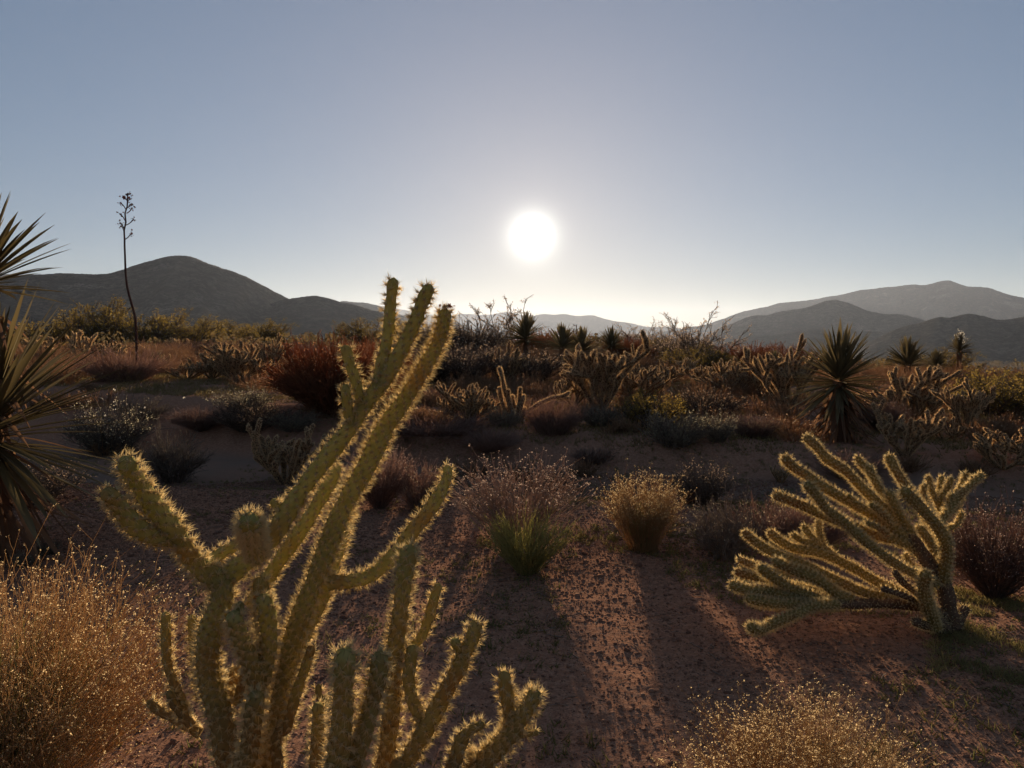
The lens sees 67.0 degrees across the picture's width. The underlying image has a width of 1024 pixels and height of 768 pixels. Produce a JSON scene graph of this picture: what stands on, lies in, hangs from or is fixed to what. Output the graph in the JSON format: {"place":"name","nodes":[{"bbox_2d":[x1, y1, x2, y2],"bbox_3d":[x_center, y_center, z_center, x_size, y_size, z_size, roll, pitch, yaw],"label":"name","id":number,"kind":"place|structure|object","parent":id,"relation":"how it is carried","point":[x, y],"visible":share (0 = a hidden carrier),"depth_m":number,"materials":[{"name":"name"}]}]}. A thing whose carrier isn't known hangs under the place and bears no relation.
{"place":"outdoors","nodes":[
{"label":"outdoors","id":0,"kind":"place"},
{"bbox_2d":[6,547,46,567],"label":"bursage shrub","id":1,"kind":"object","parent":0,"point":[21,558],"visible":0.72,"depth_m":5.02,"materials":[{"name":"grey plant"}]},
{"bbox_2d":[35,538,63,555],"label":"bursage shrub","id":2,"kind":"object","parent":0,"point":[49,550],"visible":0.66,"depth_m":5.26,"materials":[{"name":"grey plant"}]},
{"bbox_2d":[0,255,287,341],"bbox_3d":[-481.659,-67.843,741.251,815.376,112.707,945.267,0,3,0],"label":"hill","id":3,"kind":"structure","parent":0,"point":[167,285],"depth_m":655.35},
{"bbox_2d":[270,296,425,340],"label":"hill","id":4,"kind":"structure","parent":0,"point":[314,315],"depth_m":684.61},
{"bbox_2d":[341,301,433,331],"bbox_3d":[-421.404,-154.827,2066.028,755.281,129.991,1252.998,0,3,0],"label":"hill","id":5,"kind":"structure","parent":0,"point":[373,307],"depth_m":2029.12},
{"bbox_2d":[380,306,522,324],"bbox_3d":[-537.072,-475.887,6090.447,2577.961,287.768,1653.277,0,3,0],"label":"mountain","id":6,"kind":"structure","parent":0,"point":[470,317],"depth_m":6066.04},
{"bbox_2d":[0,341,1023,767],"bbox_3d":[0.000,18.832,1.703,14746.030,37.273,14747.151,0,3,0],"label":"ground","id":7,"kind":"structure","parent":0,"point":[232,451],"depth_m":4.17,"materials":[{"name":"soil"}]},
{"bbox_2d":[13,312,91,346],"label":"creosote bush","id":8,"kind":"object","parent":7,"relation":"on","point":[57,332],"visible":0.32,"depth_m":48.62,"materials":[{"name":"green plant"}]},
{"bbox_2d":[11,455,96,506],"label":"dry shrub","id":9,"kind":"object","parent":7,"relation":"on","point":[52,488],"visible":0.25,"depth_m":6.99,"materials":[{"name":"brown plant"}]},
{"bbox_2d":[0,192,133,573],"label":"yucca","id":10,"kind":"object","parent":7,"relation":"on","point":[17,476],"visible":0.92,"depth_m":5.22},
{"bbox_2d":[65,330,97,356],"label":"cholla cactus","id":11,"kind":"object","parent":7,"relation":"on","point":[75,336],"visible":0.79,"depth_m":29.04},
{"bbox_2d":[54,294,142,344],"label":"creosote bush","id":12,"kind":"object","parent":7,"relation":"on","point":[115,325],"visible":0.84,"depth_m":45.45,"materials":[{"name":"green plant"}]},
{"bbox_2d":[67,334,131,356],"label":"cholla cactus","id":13,"kind":"object","parent":7,"relation":"on","point":[100,349],"visible":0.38,"depth_m":30.45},
{"bbox_2d":[45,387,184,455],"bbox_3d":[-5.710,0.526,11.275,1.791,0.996,1.442,-1,4,-20],"label":"bursage shrub","id":14,"kind":"object","parent":7,"relation":"on","point":[133,433],"visible":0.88,"depth_m":11.08,"materials":[{"name":"grey plant"}]},
{"bbox_2d":[0,503,234,767],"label":"buckwheat shrub","id":15,"kind":"object","parent":7,"relation":"on","point":[29,711],"visible":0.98,"depth_m":2.22,"materials":[{"name":"plant"}]},
{"bbox_2d":[116,192,138,362],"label":"agave stalk","id":16,"kind":"object","parent":7,"relation":"on","point":[128,292],"visible":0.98,"depth_m":23.80,"materials":[{"name":"brown plant"}]},
{"bbox_2d":[64,336,195,381],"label":"dry shrub","id":17,"kind":"object","parent":7,"relation":"on","point":[149,369],"visible":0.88,"depth_m":16.93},
{"bbox_2d":[109,386,175,420],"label":"dry shrub","id":18,"kind":"object","parent":7,"relation":"on","point":[147,408],"visible":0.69,"depth_m":12.41,"materials":[{"name":"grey plant"}]},
{"bbox_2d":[100,307,197,346],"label":"creosote bush","id":19,"kind":"object","parent":7,"relation":"on","point":[157,329],"visible":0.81,"depth_m":51.05,"materials":[{"name":"green plant"}]},
{"bbox_2d":[135,412,216,484],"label":"dry shrub","id":20,"kind":"object","parent":7,"relation":"on","point":[164,467],"visible":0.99,"depth_m":8.96,"materials":[{"name":"grey plant"}]},
{"bbox_2d":[137,314,230,344],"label":"creosote bush","id":21,"kind":"object","parent":7,"relation":"on","point":[202,331],"visible":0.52,"depth_m":56.71,"materials":[{"name":"green plant"}]},
{"bbox_2d":[162,358,212,378],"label":"cholla cactus","id":22,"kind":"object","parent":7,"relation":"on","point":[186,368],"visible":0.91,"depth_m":17.79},
{"bbox_2d":[161,404,226,431],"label":"dry shrub","id":23,"kind":"object","parent":7,"relation":"on","point":[195,421],"visible":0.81,"depth_m":11.82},
{"bbox_2d":[193,350,234,378],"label":"cholla cactus","id":24,"kind":"object","parent":7,"relation":"on","point":[212,372],"visible":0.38,"depth_m":18.10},
{"bbox_2d":[199,318,260,339],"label":"creosote bush","id":25,"kind":"object","parent":7,"relation":"on","point":[232,329],"visible":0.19,"depth_m":67.74,"materials":[{"name":"green plant"}]},
{"bbox_2d":[200,341,281,380],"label":"cholla cactus","id":26,"kind":"object","parent":7,"relation":"on","point":[243,361],"visible":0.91,"depth_m":17.59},
{"bbox_2d":[206,382,280,413],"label":"dry shrub","id":27,"kind":"object","parent":7,"relation":"on","point":[250,400],"visible":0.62,"depth_m":12.22,"materials":[{"name":"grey plant"}]},
{"bbox_2d":[205,395,298,432],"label":"dry shrub","id":28,"kind":"object","parent":7,"relation":"on","point":[234,422],"visible":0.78,"depth_m":11.60,"materials":[{"name":"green plant"}]},
{"bbox_2d":[230,317,299,343],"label":"creosote bush","id":29,"kind":"object","parent":7,"relation":"on","point":[267,331],"visible":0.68,"depth_m":57.62,"materials":[{"name":"green plant"}]},
{"bbox_2d":[238,332,293,373],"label":"cholla cactus","id":30,"kind":"object","parent":7,"relation":"on","point":[262,352],"visible":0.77,"depth_m":20.67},
{"bbox_2d":[245,417,326,484],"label":"cholla cactus","id":31,"kind":"object","parent":7,"relation":"on","point":[266,452],"visible":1,"depth_m":8.95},
{"bbox_2d":[261,403,323,432],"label":"dry shrub","id":32,"kind":"object","parent":7,"relation":"on","point":[285,424],"visible":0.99,"depth_m":11.48,"materials":[{"name":"grey plant"}]},
{"bbox_2d":[91,270,551,767],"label":"cholla cactus","id":33,"kind":"object","parent":7,"relation":"on","point":[253,742],"visible":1,"depth_m":1.26,"materials":[{"name":"plant"}]},
{"bbox_2d":[251,327,412,414],"bbox_3d":[-2.797,-0.205,12.267,2.505,1.390,2.528,-2,4,-34],"label":"dry shrub","id":34,"kind":"object","parent":7,"relation":"on","point":[312,380],"visible":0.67,"depth_m":11.72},
{"bbox_2d":[331,317,403,345],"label":"creosote bush","id":35,"kind":"object","parent":7,"relation":"on","point":[360,333],"visible":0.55,"depth_m":53.25,"materials":[{"name":"green plant"}]},
{"bbox_2d":[337,338,417,395],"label":"dry shrub","id":36,"kind":"object","parent":7,"relation":"on","point":[408,365],"visible":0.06,"depth_m":15.93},
{"bbox_2d":[341,441,424,508],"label":"dry shrub","id":37,"kind":"object","parent":7,"relation":"on","point":[379,497],"visible":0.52,"depth_m":6.77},
{"bbox_2d":[389,453,453,511],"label":"dry shrub","id":38,"kind":"object","parent":7,"relation":"on","point":[414,495],"visible":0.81,"depth_m":6.71,"materials":[{"name":"brown plant"}]},
{"bbox_2d":[362,404,510,439],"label":"dry shrub","id":39,"kind":"object","parent":7,"relation":"on","point":[412,430],"visible":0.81,"depth_m":10.76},
{"bbox_2d":[408,339,470,383],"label":"dry shrub","id":40,"kind":"object","parent":7,"relation":"on","point":[436,377],"visible":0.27,"depth_m":19.88,"materials":[{"name":"brown plant"}]},
{"bbox_2d":[411,335,514,382],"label":"dry shrub","id":41,"kind":"object","parent":7,"relation":"on","point":[478,363],"visible":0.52,"depth_m":20.33,"materials":[{"name":"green plant"}]},
{"bbox_2d":[435,380,500,421],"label":"cholla cactus","id":42,"kind":"object","parent":7,"relation":"on","point":[472,401],"visible":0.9,"depth_m":11.53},
{"bbox_2d":[433,314,511,349],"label":"creosote bush","id":43,"kind":"object","parent":7,"relation":"on","point":[466,338],"visible":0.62,"depth_m":35.25,"materials":[{"name":"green plant"}]},
{"bbox_2d":[452,423,527,452],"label":"dry shrub","id":44,"kind":"object","parent":7,"relation":"on","point":[489,443],"visible":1,"depth_m":10.37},
{"bbox_2d":[457,294,545,347],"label":"creosote bush","id":45,"kind":"object","parent":7,"relation":"on","point":[477,312],"visible":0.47,"depth_m":47.32,"materials":[{"name":"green plant"}]},
{"bbox_2d":[480,340,527,381],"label":"cholla cactus","id":46,"kind":"object","parent":7,"relation":"on","point":[516,361],"visible":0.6,"depth_m":20.85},
{"bbox_2d":[480,406,528,427],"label":"dry shrub","id":47,"kind":"object","parent":7,"relation":"on","point":[502,416],"visible":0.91,"depth_m":11.39,"materials":[{"name":"grey plant"}]},
{"bbox_2d":[0,472,1023,767],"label":"pebbles","id":48,"kind":"object","parent":7,"relation":"on","point":[380,538],"visible":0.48,"depth_m":4.50,"materials":[{"name":"gravel"}]},
{"bbox_2d":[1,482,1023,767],"bbox_3d":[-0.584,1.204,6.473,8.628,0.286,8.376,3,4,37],"label":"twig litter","id":49,"kind":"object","parent":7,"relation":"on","point":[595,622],"visible":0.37,"depth_m":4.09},
{"bbox_2d":[3,414,1023,767],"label":"weeds","id":50,"kind":"object","parent":7,"relation":"on","point":[681,576],"visible":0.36,"depth_m":4.80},
{"bbox_2d":[4,338,1023,493],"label":"brush","id":51,"kind":"object","parent":7,"relation":"on","point":[1008,426],"visible":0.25,"depth_m":15.08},
{"bbox_2d":[5,328,1023,373],"bbox_3d":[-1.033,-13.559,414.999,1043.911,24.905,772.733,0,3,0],"label":"distant scrub","id":52,"kind":"object","parent":7,"relation":"on","point":[314,338],"visible":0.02,"depth_m":44.47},
{"bbox_2d":[436,445,604,545],"bbox_3d":[0.057,0.832,5.695,1.219,0.727,1.130,0,3,-6],"label":"dry shrub","id":53,"kind":"object","parent":7,"relation":"on","point":[491,502],"visible":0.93,"depth_m":5.61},
{"bbox_2d":[502,311,548,356],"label":"yucca","id":54,"kind":"object","parent":7,"relation":"on","point":[524,330],"visible":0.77,"depth_m":33.76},
{"bbox_2d":[489,344,567,382],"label":"dry shrub","id":55,"kind":"object","parent":7,"relation":"on","point":[548,369],"visible":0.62,"depth_m":21.30,"materials":[{"name":"brown plant"}]},
{"bbox_2d":[470,497,589,575],"bbox_3d":[0.092,0.986,5.043,0.708,0.493,0.759,2,4,35],"label":"ephedra shrub","id":56,"kind":"object","parent":7,"relation":"on","point":[516,558],"visible":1,"depth_m":4.92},
{"bbox_2d":[496,365,570,421],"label":"cholla cactus","id":57,"kind":"object","parent":7,"relation":"on","point":[519,404],"visible":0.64,"depth_m":12.05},
{"bbox_2d":[516,389,593,435],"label":"dry shrub","id":58,"kind":"object","parent":7,"relation":"on","point":[564,422],"visible":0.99,"depth_m":10.80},
{"bbox_2d":[511,327,598,350],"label":"creosote bush","id":59,"kind":"object","parent":7,"relation":"on","point":[548,338],"visible":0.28,"depth_m":39.59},
{"bbox_2d":[543,322,582,363],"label":"yucca","id":60,"kind":"object","parent":7,"relation":"on","point":[563,340],"visible":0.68,"depth_m":31.79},
{"bbox_2d":[553,378,590,406],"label":"cholla cactus","id":61,"kind":"object","parent":7,"relation":"on","point":[566,384],"visible":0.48,"depth_m":14.94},
{"bbox_2d":[567,325,604,351],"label":"yucca","id":62,"kind":"object","parent":7,"relation":"on","point":[583,339],"visible":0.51,"depth_m":32.68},
{"bbox_2d":[566,445,617,464],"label":"dry shrub","id":63,"kind":"object","parent":7,"relation":"on","point":[595,458],"visible":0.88,"depth_m":9.95,"materials":[{"name":"grey plant"}]},
{"bbox_2d":[566,398,635,426],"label":"dry shrub","id":64,"kind":"object","parent":7,"relation":"on","point":[603,418],"visible":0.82,"depth_m":11.52,"materials":[{"name":"grey plant"}]},
{"bbox_2d":[559,329,651,408],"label":"cholla cactus","id":65,"kind":"object","parent":7,"relation":"on","point":[599,371],"visible":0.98,"depth_m":14.13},
{"bbox_2d":[596,325,630,356],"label":"yucca","id":66,"kind":"object","parent":7,"relation":"on","point":[612,339],"visible":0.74,"depth_m":32.83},
{"bbox_2d":[591,334,655,355],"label":"creosote bush","id":67,"kind":"object","parent":7,"relation":"on","point":[636,346],"visible":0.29,"depth_m":35.32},
{"bbox_2d":[616,367,665,400],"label":"cholla cactus","id":68,"kind":"object","parent":7,"relation":"on","point":[657,382],"visible":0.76,"depth_m":15.50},
{"bbox_2d":[612,317,673,342],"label":"creosote bush","id":69,"kind":"object","parent":7,"relation":"on","point":[624,334],"visible":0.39,"depth_m":49.24,"materials":[{"name":"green plant"}]},
{"bbox_2d":[596,458,696,553],"bbox_3d":[0.937,0.851,5.436,0.700,0.683,0.672,3,4,37],"label":"dry shrub","id":70,"kind":"object","parent":7,"relation":"on","point":[644,531],"visible":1,"depth_m":5.38,"materials":[{"name":"plant"}]},
{"bbox_2d":[614,387,688,428],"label":"creosote bush","id":71,"kind":"object","parent":7,"relation":"on","point":[637,410],"visible":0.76,"depth_m":11.45,"materials":[{"name":"green plant"}]},
{"bbox_2d":[638,358,685,383],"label":"cholla cactus","id":72,"kind":"object","parent":7,"relation":"on","point":[679,373],"visible":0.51,"depth_m":19.88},
{"bbox_2d":[633,403,720,449],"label":"bursage shrub","id":73,"kind":"object","parent":7,"relation":"on","point":[688,436],"visible":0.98,"depth_m":10.08,"materials":[{"name":"grey plant"}]},
{"bbox_2d":[682,358,712,386],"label":"cholla cactus","id":74,"kind":"object","parent":7,"relation":"on","point":[699,371],"visible":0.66,"depth_m":18.90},
{"bbox_2d":[656,343,741,372],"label":"creosote bush","id":75,"kind":"object","parent":7,"relation":"on","point":[707,362],"visible":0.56,"depth_m":28.26,"materials":[{"name":"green plant"}]},
{"bbox_2d":[647,300,752,364],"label":"creosote bush","id":76,"kind":"object","parent":7,"relation":"on","point":[686,341],"visible":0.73,"depth_m":34.08,"materials":[{"name":"green plant"}]},
{"bbox_2d":[665,455,738,504],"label":"dry shrub","id":77,"kind":"object","parent":7,"relation":"on","point":[705,492],"visible":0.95,"depth_m":6.97,"materials":[{"name":"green plant"}]},
{"bbox_2d":[663,382,755,419],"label":"dry shrub","id":78,"kind":"object","parent":7,"relation":"on","point":[710,398],"visible":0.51,"depth_m":12.43,"materials":[{"name":"brown plant"}]},
{"bbox_2d":[697,407,740,442],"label":"bursage shrub","id":79,"kind":"object","parent":7,"relation":"on","point":[726,428],"visible":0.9,"depth_m":10.11,"materials":[{"name":"grey plant"}]},
{"bbox_2d":[678,473,765,563],"bbox_3d":[1.446,0.929,5.333,0.533,0.643,0.614,-3,4,-38],"label":"dry shrub","id":80,"kind":"object","parent":7,"relation":"on","point":[711,540],"visible":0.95,"depth_m":5.29,"materials":[{"name":"brown plant"}]},
{"bbox_2d":[693,356,765,391],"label":"cholla cactus","id":81,"kind":"object","parent":7,"relation":"on","point":[732,368],"visible":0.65,"depth_m":17.15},
{"bbox_2d":[706,340,797,366],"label":"creosote bush","id":82,"kind":"object","parent":7,"relation":"on","point":[738,355],"visible":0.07,"depth_m":38.16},
{"bbox_2d":[729,363,775,396],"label":"cholla cactus","id":83,"kind":"object","parent":7,"relation":"on","point":[755,380],"visible":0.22,"depth_m":16.75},
{"bbox_2d":[721,409,800,438],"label":"bursage shrub","id":84,"kind":"object","parent":7,"relation":"on","point":[748,431],"visible":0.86,"depth_m":10.44,"materials":[{"name":"grey plant"}]},
{"bbox_2d":[727,492,810,549],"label":"dry shrub","id":85,"kind":"object","parent":7,"relation":"on","point":[771,512],"visible":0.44,"depth_m":5.51,"materials":[{"name":"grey plant"}]},
{"bbox_2d":[739,333,822,410],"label":"cholla cactus","id":86,"kind":"object","parent":7,"relation":"on","point":[777,372],"visible":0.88,"depth_m":14.16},
{"bbox_2d":[747,341,818,364],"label":"creosote bush","id":87,"kind":"object","parent":7,"relation":"on","point":[785,351],"visible":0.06,"depth_m":44.61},
{"bbox_2d":[638,670,945,767],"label":"buckwheat shrub","id":88,"kind":"object","parent":7,"relation":"on","point":[811,755],"visible":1,"depth_m":2.26,"materials":[{"name":"plant"}]},
{"bbox_2d":[764,490,857,546],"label":"dry shrub","id":89,"kind":"object","parent":7,"relation":"on","point":[832,534],"visible":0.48,"depth_m":5.37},
{"bbox_2d":[783,317,900,444],"bbox_3d":[4.381,0.002,10.435,1.447,1.824,1.481,-1,4,-13],"label":"yucca","id":90,"kind":"object","parent":7,"relation":"on","point":[838,361],"visible":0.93,"depth_m":10.32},
{"bbox_2d":[802,446,898,480],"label":"dry shrub","id":91,"kind":"object","parent":7,"relation":"on","point":[869,459],"visible":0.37,"depth_m":8.96,"materials":[{"name":"grey plant"}]},
{"bbox_2d":[724,432,985,638],"bbox_3d":[1.770,0.771,3.888,1.661,1.054,0.664,-1,4,-12],"label":"cholla cactus","id":92,"kind":"object","parent":7,"relation":"on","point":[934,555],"visible":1,"depth_m":3.85,"materials":[{"name":"green plant"}]},
{"bbox_2d":[850,393,916,430],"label":"dry shrub","id":93,"kind":"object","parent":7,"relation":"on","point":[895,413],"visible":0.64,"depth_m":11.24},
{"bbox_2d":[877,334,931,374],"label":"yucca","id":94,"kind":"object","parent":7,"relation":"on","point":[909,352],"visible":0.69,"depth_m":23.87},
{"bbox_2d":[870,398,945,456],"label":"cholla cactus","id":95,"kind":"object","parent":7,"relation":"on","point":[888,428],"visible":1,"depth_m":9.25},
{"bbox_2d":[858,364,965,418],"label":"cholla cactus","id":96,"kind":"object","parent":7,"relation":"on","point":[919,394],"visible":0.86,"depth_m":12.66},
{"bbox_2d":[922,347,954,367],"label":"yucca","id":97,"kind":"object","parent":7,"relation":"on","point":[936,360],"visible":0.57,"depth_m":29.89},
{"bbox_2d":[919,411,967,439],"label":"cholla cactus","id":98,"kind":"object","parent":7,"relation":"on","point":[951,433],"visible":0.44,"depth_m":10.51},
{"bbox_2d":[912,346,986,372],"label":"creosote bush","id":99,"kind":"object","parent":7,"relation":"on","point":[954,362],"visible":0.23,"depth_m":33.74,"materials":[{"name":"green plant"}]},
{"bbox_2d":[944,329,976,370],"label":"yucca","id":100,"kind":"object","parent":7,"relation":"on","point":[958,343],"visible":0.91,"depth_m":27.86,"materials":[{"name":"green plant"}]},
{"bbox_2d":[930,377,995,431],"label":"cholla cactus","id":101,"kind":"object","parent":7,"relation":"on","point":[972,405],"visible":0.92,"depth_m":11.06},
{"bbox_2d":[909,487,1023,599],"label":"dry shrub","id":102,"kind":"object","parent":7,"relation":"on","point":[985,571],"visible":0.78,"depth_m":4.43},
{"bbox_2d":[919,583,1023,686],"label":"grass","id":103,"kind":"structure","parent":7,"relation":"on","point":[965,635],"depth_m":3.80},
{"bbox_2d":[941,366,1023,416],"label":"creosote bush","id":104,"kind":"object","parent":7,"relation":"on","point":[1009,400],"visible":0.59,"depth_m":13.24,"materials":[{"name":"green plant"}]},
{"bbox_2d":[970,359,1023,402],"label":"creosote bush","id":105,"kind":"object","parent":7,"relation":"on","point":[1018,376],"visible":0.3,"depth_m":14.96,"materials":[{"name":"green plant"}]},
{"bbox_2d":[972,427,1023,469],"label":"cholla cactus","id":106,"kind":"object","parent":7,"relation":"on","point":[983,447],"visible":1,"depth_m":8.98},
{"bbox_2d":[0,0,1023,328],"label":"sky","id":107,"kind":"structure","parent":0,"point":[629,161],"materials":[{"name":"blue"}]},
{"bbox_2d":[27,356,1022,455],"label":"dry grass","id":108,"kind":"structure","parent":0,"point":[204,392],"depth_m":14.15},
{"bbox_2d":[454,314,678,340],"bbox_3d":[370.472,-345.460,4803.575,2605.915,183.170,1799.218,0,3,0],"label":"mountain","id":109,"kind":"structure","parent":0,"point":[594,324],"depth_m":4684.54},
{"bbox_2d":[713,329,886,357],"bbox_3d":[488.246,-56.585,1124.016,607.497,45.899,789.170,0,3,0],"label":"hill","id":110,"kind":"structure","parent":0,"point":[788,340],"depth_m":1070.10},
{"bbox_2d":[694,300,924,344],"bbox_3d":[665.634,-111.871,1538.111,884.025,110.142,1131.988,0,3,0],"label":"hill","id":111,"kind":"structure","parent":0,"point":[825,315],"depth_m":1442.70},
{"bbox_2d":[628,280,1023,341],"bbox_3d":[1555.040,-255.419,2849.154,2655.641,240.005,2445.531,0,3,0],"label":"mountain","id":112,"kind":"structure","parent":0,"point":[947,298],"depth_m":2649.72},
{"bbox_2d":[851,314,1023,363],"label":"hill","id":113,"kind":"structure","parent":0,"point":[998,340],"depth_m":711.01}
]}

